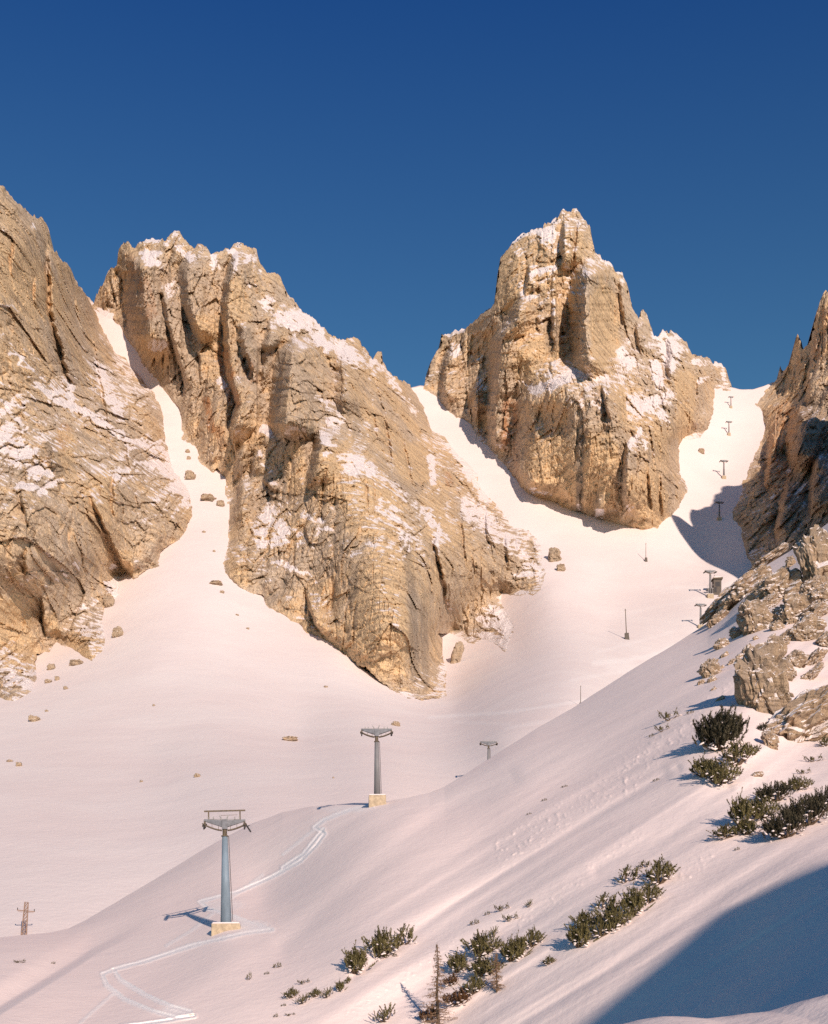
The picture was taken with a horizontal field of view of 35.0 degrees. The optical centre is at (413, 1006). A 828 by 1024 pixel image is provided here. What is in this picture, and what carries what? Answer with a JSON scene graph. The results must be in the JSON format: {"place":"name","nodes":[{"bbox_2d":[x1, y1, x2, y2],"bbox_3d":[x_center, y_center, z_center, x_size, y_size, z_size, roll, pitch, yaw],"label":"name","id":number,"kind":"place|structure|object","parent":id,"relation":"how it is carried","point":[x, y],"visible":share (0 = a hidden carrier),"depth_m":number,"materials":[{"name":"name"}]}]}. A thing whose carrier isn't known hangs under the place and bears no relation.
{"place":"outdoors","nodes":[
{"label":"outdoors","id":0,"kind":"place"},
{"bbox_2d":[0,185,191,700],"bbox_3d":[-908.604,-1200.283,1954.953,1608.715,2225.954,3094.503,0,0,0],"label":"mountain","id":1,"kind":"structure","parent":0,"point":[95,503],"depth_m":579.13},
{"bbox_2d":[92,231,545,700],"bbox_3d":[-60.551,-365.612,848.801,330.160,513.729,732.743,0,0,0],"label":"mountain","id":2,"kind":"structure","parent":0,"point":[377,535],"depth_m":659.39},
{"bbox_2d":[0,309,773,936],"bbox_3d":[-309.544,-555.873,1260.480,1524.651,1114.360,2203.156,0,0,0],"label":"snow field","id":3,"kind":"structure","parent":0,"point":[90,825],"depth_m":450.31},
{"bbox_2d":[17,902,34,934],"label":"lattice mast","id":4,"kind":"object","parent":3,"relation":"on","point":[26,920],"visible":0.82,"depth_m":176.17,"materials":[{"name":"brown metal"}]},
{"bbox_2d":[28,715,40,721],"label":"boulder","id":5,"kind":"object","parent":3,"relation":"on","point":[31,718],"visible":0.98,"depth_m":399.02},
{"bbox_2d":[69,659,83,665],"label":"boulder","id":6,"kind":"object","parent":3,"relation":"on","point":[73,662],"visible":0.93,"depth_m":483.29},
{"bbox_2d":[103,596,114,607],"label":"boulder","id":7,"kind":"object","parent":3,"relation":"on","point":[109,601],"visible":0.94,"depth_m":549.32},
{"bbox_2d":[111,626,123,637],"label":"boulder","id":8,"kind":"object","parent":3,"relation":"on","point":[117,631],"visible":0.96,"depth_m":506.02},
{"bbox_2d":[185,470,195,479],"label":"boulder","id":9,"kind":"object","parent":3,"relation":"on","point":[190,474],"visible":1,"depth_m":679.62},
{"bbox_2d":[200,493,216,500],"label":"boulder","id":10,"kind":"object","parent":3,"relation":"on","point":[207,497],"visible":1,"depth_m":655.61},
{"bbox_2d":[209,580,222,584],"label":"boulder","id":11,"kind":"object","parent":3,"relation":"on","point":[216,582],"visible":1,"depth_m":555.56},
{"bbox_2d":[216,500,224,506],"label":"boulder","id":12,"kind":"object","parent":3,"relation":"on","point":[221,503],"visible":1,"depth_m":651.54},
{"bbox_2d":[282,736,297,740],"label":"boulder","id":13,"kind":"object","parent":3,"relation":"on","point":[290,738],"visible":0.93,"depth_m":365.03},
{"bbox_2d":[450,641,463,663],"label":"boulder","id":14,"kind":"object","parent":3,"relation":"on","point":[457,652],"visible":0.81,"depth_m":595.47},
{"bbox_2d":[480,740,497,759],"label":"lift pylon","id":15,"kind":"object","parent":3,"relation":"on","point":[489,742],"visible":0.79,"depth_m":283.04,"materials":[{"name":"metal"}]},
{"bbox_2d":[548,547,561,561],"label":"boulder","id":16,"kind":"object","parent":3,"relation":"on","point":[554,553],"visible":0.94,"depth_m":691.45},
{"bbox_2d":[556,563,565,570],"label":"boulder","id":17,"kind":"object","parent":3,"relation":"on","point":[561,567],"visible":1,"depth_m":678.05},
{"bbox_2d":[625,609,629,639],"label":"marker pole","id":18,"kind":"object","parent":3,"relation":"on","point":[626,636],"visible":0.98,"depth_m":576.40,"materials":[{"name":"metal"}]},
{"bbox_2d":[694,603,705,628],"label":"lift pylon","id":19,"kind":"object","parent":3,"relation":"on","point":[699,625],"visible":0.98,"depth_m":598.70,"materials":[{"name":"metal"}]},
{"bbox_2d":[703,570,716,598],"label":"lift pylon","id":20,"kind":"object","parent":3,"relation":"on","point":[710,594],"visible":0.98,"depth_m":648.86,"materials":[{"name":"metal"}]},
{"bbox_2d":[706,575,722,594],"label":"lift hut","id":21,"kind":"object","parent":3,"relation":"on","point":[716,585],"visible":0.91,"depth_m":654.37,"materials":[{"name":"wood"}]},
{"bbox_2d":[715,501,723,520],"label":"lift pylon","id":22,"kind":"object","parent":3,"relation":"on","point":[719,518],"visible":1,"depth_m":759.49,"materials":[{"name":"metal"}]},
{"bbox_2d":[719,460,727,478],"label":"lift pylon","id":23,"kind":"object","parent":3,"relation":"on","point":[723,475],"visible":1,"depth_m":813.42,"materials":[{"name":"metal"}]},
{"bbox_2d":[0,523,827,1023],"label":"snow hillside","id":24,"kind":"structure","parent":0,"point":[722,927],"depth_m":110.30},
{"bbox_2d":[202,810,250,935],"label":"lift pylon","id":25,"kind":"object","parent":24,"relation":"on","point":[225,923],"visible":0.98,"depth_m":122.31,"materials":[{"name":"metal"}]},
{"bbox_2d":[280,987,298,998],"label":"dwarf pine","id":26,"kind":"object","parent":24,"relation":"on","point":[290,994],"visible":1,"depth_m":94.62,"materials":[{"name":"green plant"}]},
{"bbox_2d":[291,993,309,1003],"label":"dwarf pine","id":27,"kind":"object","parent":24,"relation":"on","point":[303,998],"visible":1,"depth_m":92.90,"materials":[{"name":"green plant"}]},
{"bbox_2d":[309,987,322,997],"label":"dwarf pine","id":28,"kind":"object","parent":24,"relation":"on","point":[315,993],"visible":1,"depth_m":93.76,"materials":[{"name":"green plant"}]},
{"bbox_2d":[319,986,333,997],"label":"dwarf pine","id":29,"kind":"object","parent":24,"relation":"on","point":[328,991],"visible":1,"depth_m":93.02,"materials":[{"name":"green plant"}]},
{"bbox_2d":[335,980,346,991],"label":"dwarf pine","id":30,"kind":"object","parent":24,"relation":"on","point":[339,986],"visible":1,"depth_m":93.58,"materials":[{"name":"green plant"}]},
{"bbox_2d":[341,939,376,973],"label":"dwarf pine","id":31,"kind":"object","parent":24,"relation":"on","point":[356,959],"visible":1,"depth_m":96.19,"materials":[{"name":"green plant"}]},
{"bbox_2d":[360,725,392,807],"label":"lift pylon","id":32,"kind":"object","parent":24,"relation":"on","point":[376,798],"visible":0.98,"depth_m":158.91,"materials":[{"name":"metal"}]},
{"bbox_2d":[361,925,403,960],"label":"dwarf pine","id":33,"kind":"object","parent":24,"relation":"on","point":[377,947],"visible":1,"depth_m":99.30,"materials":[{"name":"green plant"}]},
{"bbox_2d":[368,1002,397,1023],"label":"dwarf pine","id":34,"kind":"object","parent":24,"relation":"on","point":[385,1011],"visible":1,"depth_m":88.67,"materials":[{"name":"green plant"}]},
{"bbox_2d":[396,923,416,945],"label":"dwarf pine","id":35,"kind":"object","parent":24,"relation":"on","point":[409,934],"visible":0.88,"depth_m":101.13,"materials":[{"name":"green plant"}]},
{"bbox_2d":[418,1004,440,1022],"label":"dwarf pine","id":36,"kind":"object","parent":24,"relation":"on","point":[423,1013],"visible":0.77,"depth_m":88.03,"materials":[{"name":"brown plant"}]},
{"bbox_2d":[419,944,457,1023],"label":"larch tree","id":37,"kind":"object","parent":24,"relation":"on","point":[437,1011],"visible":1,"depth_m":87.10,"materials":[{"name":"brown plant"}]},
{"bbox_2d":[443,972,459,986],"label":"dwarf pine","id":38,"kind":"object","parent":24,"relation":"on","point":[453,978],"visible":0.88,"depth_m":92.14,"materials":[{"name":"brown plant"}]},
{"bbox_2d":[445,947,468,972],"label":"dwarf pine","id":39,"kind":"object","parent":24,"relation":"on","point":[453,963],"visible":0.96,"depth_m":93.68,"materials":[{"name":"green plant"}]},
{"bbox_2d":[441,986,472,1005],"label":"dwarf pine","id":40,"kind":"object","parent":24,"relation":"on","point":[462,997],"visible":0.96,"depth_m":88.68,"materials":[{"name":"brown plant"}]},
{"bbox_2d":[458,971,488,995],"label":"dwarf pine","id":41,"kind":"object","parent":24,"relation":"on","point":[476,987],"visible":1,"depth_m":89.26,"materials":[{"name":"green plant"}]},
{"bbox_2d":[460,928,503,957],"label":"dwarf pine","id":42,"kind":"object","parent":24,"relation":"on","point":[481,946],"visible":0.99,"depth_m":94.70,"materials":[{"name":"green plant"}]},
{"bbox_2d":[460,954,506,977],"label":"dwarf pine","id":43,"kind":"object","parent":24,"relation":"on","point":[479,966],"visible":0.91,"depth_m":91.13,"materials":[{"name":"green plant"}]},
{"bbox_2d":[485,926,499,936],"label":"dwarf pine","id":44,"kind":"object","parent":24,"relation":"on","point":[492,932],"visible":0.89,"depth_m":97.63,"materials":[{"name":"green plant"}]},
{"bbox_2d":[488,953,506,992],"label":"larch tree","id":45,"kind":"object","parent":24,"relation":"on","point":[496,981],"visible":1,"depth_m":88.08,"materials":[{"name":"brown plant"}]},
{"bbox_2d":[501,911,517,920],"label":"dwarf pine","id":46,"kind":"object","parent":24,"relation":"on","point":[509,917],"visible":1,"depth_m":99.25,"materials":[{"name":"green plant"}]},
{"bbox_2d":[497,933,532,961],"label":"dwarf pine","id":47,"kind":"object","parent":24,"relation":"on","point":[508,953],"visible":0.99,"depth_m":91.04,"materials":[{"name":"green plant"}]},
{"bbox_2d":[507,929,533,956],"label":"dwarf pine","id":48,"kind":"object","parent":24,"relation":"on","point":[520,940],"visible":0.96,"depth_m":91.30,"materials":[{"name":"green plant"}]},
{"bbox_2d":[517,926,546,947],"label":"dwarf pine","id":49,"kind":"object","parent":24,"relation":"on","point":[533,937],"visible":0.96,"depth_m":92.12,"materials":[{"name":"green plant"}]},
{"bbox_2d":[540,954,556,965],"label":"dwarf pine","id":50,"kind":"object","parent":24,"relation":"on","point":[547,962],"visible":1,"depth_m":87.71,"materials":[{"name":"green plant"}]},
{"bbox_2d":[563,914,601,947],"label":"dwarf pine","id":51,"kind":"object","parent":24,"relation":"on","point":[577,937],"visible":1,"depth_m":87.53,"materials":[{"name":"green plant"}]},
{"bbox_2d":[568,909,597,926],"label":"dwarf pine","id":52,"kind":"object","parent":24,"relation":"on","point":[584,917],"visible":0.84,"depth_m":90.53,"materials":[{"name":"green plant"}]},
{"bbox_2d":[584,912,619,937],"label":"dwarf pine","id":53,"kind":"object","parent":24,"relation":"on","point":[600,921],"visible":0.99,"depth_m":87.58,"materials":[{"name":"green plant"}]},
{"bbox_2d":[590,891,616,908],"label":"dwarf pine","id":54,"kind":"object","parent":24,"relation":"on","point":[603,899],"visible":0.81,"depth_m":92.33,"materials":[{"name":"green plant"}]},
{"bbox_2d":[592,897,636,931],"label":"dwarf pine","id":55,"kind":"object","parent":24,"relation":"on","point":[611,913],"visible":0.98,"depth_m":87.98,"materials":[{"name":"green plant"}]},
{"bbox_2d":[614,864,640,883],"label":"dwarf pine","id":56,"kind":"object","parent":24,"relation":"on","point":[625,874],"visible":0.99,"depth_m":96.19,"materials":[{"name":"green plant"}]},
{"bbox_2d":[618,882,655,913],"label":"dwarf pine","id":57,"kind":"object","parent":24,"relation":"on","point":[635,900],"visible":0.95,"depth_m":88.89,"materials":[{"name":"green plant"}]},
{"bbox_2d":[636,860,649,868],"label":"dwarf pine","id":58,"kind":"object","parent":24,"relation":"on","point":[642,863],"visible":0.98,"depth_m":98.43,"materials":[{"name":"green plant"}]},
{"bbox_2d":[634,878,666,903],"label":"dwarf pine","id":59,"kind":"object","parent":24,"relation":"on","point":[655,892],"visible":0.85,"depth_m":90.36,"materials":[{"name":"green plant"}]},
{"bbox_2d":[639,854,680,884],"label":"dwarf pine","id":60,"kind":"object","parent":24,"relation":"on","point":[658,869],"visible":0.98,"depth_m":93.45,"materials":[{"name":"green plant"}]},
{"bbox_2d":[657,708,678,720],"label":"dwarf pine","id":61,"kind":"object","parent":24,"relation":"on","point":[667,715],"visible":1,"depth_m":148.99,"materials":[{"name":"green plant"}]},
{"bbox_2d":[688,751,716,777],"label":"dwarf pine","id":62,"kind":"object","parent":24,"relation":"on","point":[703,764],"visible":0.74,"depth_m":116.01,"materials":[{"name":"green plant"}]},
{"bbox_2d":[697,658,721,677],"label":"boulder","id":63,"kind":"object","parent":24,"relation":"on","point":[709,667],"visible":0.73,"depth_m":174.56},
{"bbox_2d":[706,675,716,682],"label":"rubble stone","id":64,"kind":"object","parent":24,"relation":"on","point":[712,678],"visible":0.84,"depth_m":168.65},
{"bbox_2d":[699,585,731,624],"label":"rock outcrop","id":65,"kind":"object","parent":24,"relation":"on","point":[710,612],"visible":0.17,"depth_m":267.31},
{"bbox_2d":[706,610,728,627],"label":"rock outcrop","id":66,"kind":"object","parent":24,"relation":"on","point":[717,617],"visible":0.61,"depth_m":256.63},
{"bbox_2d":[695,756,743,786],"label":"dwarf pine","id":67,"kind":"object","parent":24,"relation":"on","point":[718,772],"visible":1,"depth_m":112.96,"materials":[{"name":"green plant"}]},
{"bbox_2d":[692,705,749,750],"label":"dwarf pine","id":68,"kind":"object","parent":24,"relation":"on","point":[722,729],"visible":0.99,"depth_m":123.39,"materials":[{"name":"green plant"}]},
{"bbox_2d":[713,638,728,649],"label":"boulder","id":69,"kind":"object","parent":24,"relation":"on","point":[720,643],"visible":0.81,"depth_m":203.69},
{"bbox_2d":[705,823,742,838],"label":"dwarf pine","id":70,"kind":"object","parent":24,"relation":"on","point":[724,830],"visible":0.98,"depth_m":98.64,"materials":[{"name":"green plant"}]},
{"bbox_2d":[729,626,742,638],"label":"boulder","id":71,"kind":"object","parent":24,"relation":"on","point":[734,632],"visible":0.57,"depth_m":206.44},
{"bbox_2d":[714,736,761,764],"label":"dwarf pine","id":72,"kind":"object","parent":24,"relation":"on","point":[735,752],"visible":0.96,"depth_m":118.05,"materials":[{"name":"green plant"}]},
{"bbox_2d":[726,786,762,824],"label":"dwarf pine","id":73,"kind":"object","parent":24,"relation":"on","point":[741,810],"visible":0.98,"depth_m":100.66,"materials":[{"name":"green plant"}]},
{"bbox_2d":[717,562,772,610],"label":"rock outcrop","id":74,"kind":"object","parent":24,"relation":"on","point":[743,586],"visible":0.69,"depth_m":257.83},
{"bbox_2d":[734,814,762,834],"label":"dwarf pine","id":75,"kind":"object","parent":24,"relation":"on","point":[748,828],"visible":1,"depth_m":98.13,"materials":[{"name":"green plant"}]},
{"bbox_2d":[736,598,774,635],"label":"rock outcrop","id":76,"kind":"object","parent":24,"relation":"on","point":[755,615],"visible":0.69,"depth_m":201.00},
{"bbox_2d":[750,771,763,776],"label":"boulder","id":77,"kind":"object","parent":24,"relation":"on","point":[758,774],"visible":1,"depth_m":115.22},
{"bbox_2d":[757,722,767,730],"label":"dwarf pine","id":78,"kind":"object","parent":24,"relation":"on","point":[762,726],"visible":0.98,"depth_m":132.88,"materials":[{"name":"green plant"}]},
{"bbox_2d":[733,640,793,714],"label":"boulder","id":79,"kind":"object","parent":24,"relation":"on","point":[761,681],"visible":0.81,"depth_m":140.92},
{"bbox_2d":[750,794,781,820],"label":"dwarf pine","id":80,"kind":"object","parent":24,"relation":"on","point":[758,805],"visible":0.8,"depth_m":101.41,"materials":[{"name":"green plant"}]},
{"bbox_2d":[747,542,788,570],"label":"rock outcrop","id":81,"kind":"object","parent":24,"relation":"on","point":[776,553],"visible":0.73,"depth_m":292.79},
{"bbox_2d":[760,727,779,749],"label":"boulder","id":82,"kind":"object","parent":24,"relation":"on","point":[769,738],"visible":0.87,"depth_m":126.94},
{"bbox_2d":[763,592,780,608],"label":"rock outcrop","id":83,"kind":"object","parent":24,"relation":"on","point":[771,600],"visible":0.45,"depth_m":219.38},
{"bbox_2d":[745,565,802,600],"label":"rock outcrop","id":84,"kind":"object","parent":24,"relation":"on","point":[782,581],"visible":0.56,"depth_m":222.69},
{"bbox_2d":[752,780,795,801],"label":"dwarf pine","id":85,"kind":"object","parent":24,"relation":"on","point":[781,790],"visible":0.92,"depth_m":106.69,"materials":[{"name":"green plant"}]},
{"bbox_2d":[769,620,783,630],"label":"boulder","id":86,"kind":"object","parent":24,"relation":"on","point":[776,625],"visible":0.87,"depth_m":196.37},
{"bbox_2d":[767,635,787,657],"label":"boulder","id":87,"kind":"object","parent":24,"relation":"on","point":[783,648],"visible":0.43,"depth_m":173.35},
{"bbox_2d":[758,808,808,841],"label":"dwarf pine","id":88,"kind":"object","parent":24,"relation":"on","point":[789,822],"visible":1,"depth_m":94.60,"materials":[{"name":"green plant"}]},
{"bbox_2d":[780,629,792,641],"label":"rock outcrop","id":89,"kind":"object","parent":24,"relation":"on","point":[786,635],"visible":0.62,"depth_m":184.69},
{"bbox_2d":[785,555,795,566],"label":"boulder","id":90,"kind":"object","parent":24,"relation":"on","point":[790,561],"visible":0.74,"depth_m":257.71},
{"bbox_2d":[772,591,809,624],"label":"rock outcrop","id":91,"kind":"object","parent":24,"relation":"on","point":[792,608],"visible":0.7,"depth_m":198.69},
{"bbox_2d":[785,659,796,680],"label":"boulder","id":92,"kind":"object","parent":24,"relation":"on","point":[791,672],"visible":0.32,"depth_m":159.13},
{"bbox_2d":[783,649,808,667],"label":"boulder","id":93,"kind":"object","parent":24,"relation":"on","point":[798,658],"visible":0.64,"depth_m":167.41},
{"bbox_2d":[765,686,827,742],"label":"rock outcrop","id":94,"kind":"object","parent":24,"relation":"on","point":[802,716],"visible":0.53,"depth_m":133.16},
{"bbox_2d":[780,774,814,791],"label":"dwarf pine","id":95,"kind":"object","parent":24,"relation":"on","point":[800,783],"visible":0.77,"depth_m":110.48,"materials":[{"name":"green plant"}]},
{"bbox_2d":[776,793,827,826],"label":"dwarf pine","id":96,"kind":"object","parent":24,"relation":"on","point":[815,808],"visible":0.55,"depth_m":97.02,"materials":[{"name":"green plant"}]},
{"bbox_2d":[789,611,826,641],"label":"rock outcrop","id":97,"kind":"object","parent":24,"relation":"on","point":[808,626],"visible":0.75,"depth_m":183.94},
{"bbox_2d":[793,524,827,582],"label":"rock outcrop","id":98,"kind":"object","parent":24,"relation":"on","point":[810,551],"visible":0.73,"depth_m":219.56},
{"bbox_2d":[800,661,824,679],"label":"rock outcrop","id":99,"kind":"object","parent":24,"relation":"on","point":[813,672],"visible":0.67,"depth_m":161.91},
{"bbox_2d":[798,575,827,594],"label":"rock outcrop","id":100,"kind":"object","parent":24,"relation":"on","point":[810,584],"visible":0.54,"depth_m":213.45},
{"bbox_2d":[802,753,824,761],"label":"dwarf pine","id":101,"kind":"object","parent":24,"relation":"on","point":[813,758],"visible":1,"depth_m":123.37,"materials":[{"name":"green plant"}]},
{"bbox_2d":[801,600,827,617],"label":"rock outcrop","id":102,"kind":"object","parent":24,"relation":"on","point":[819,608],"visible":0.46,"depth_m":197.03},
{"bbox_2d":[807,582,827,603],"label":"rock outcrop","id":103,"kind":"object","parent":24,"relation":"on","point":[820,593],"visible":0.62,"depth_m":205.58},
{"bbox_2d":[807,647,827,665],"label":"rock outcrop","id":104,"kind":"object","parent":24,"relation":"on","point":[816,656],"visible":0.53,"depth_m":170.01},
{"bbox_2d":[807,785,827,811],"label":"dwarf pine","id":105,"kind":"object","parent":24,"relation":"on","point":[819,795],"visible":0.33,"depth_m":101.48,"materials":[{"name":"green plant"}]},
{"bbox_2d":[814,631,827,646],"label":"rock outcrop","id":106,"kind":"object","parent":24,"relation":"on","point":[822,640],"visible":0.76,"depth_m":180.10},
{"bbox_2d":[816,734,827,746],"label":"dwarf pine","id":107,"kind":"object","parent":24,"relation":"on","point":[823,741],"visible":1,"depth_m":130.21,"materials":[{"name":"green plant"}]},
{"bbox_2d":[0,0,827,388],"label":"sky","id":108,"kind":"structure","parent":0,"point":[383,159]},
{"bbox_2d":[423,208,731,529],"bbox_3d":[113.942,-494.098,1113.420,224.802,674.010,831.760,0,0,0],"label":"mountain","id":109,"kind":"structure","parent":0,"point":[560,373],"depth_m":790.24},
{"bbox_2d":[625,994,827,1023],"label":"snow bank","id":110,"kind":"structure","parent":0,"point":[812,1011],"depth_m":21.26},
{"bbox_2d":[732,290,827,564],"bbox_3d":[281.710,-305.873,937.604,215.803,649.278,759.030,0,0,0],"label":"mountain","id":111,"kind":"structure","parent":0,"point":[783,496],"depth_m":773.58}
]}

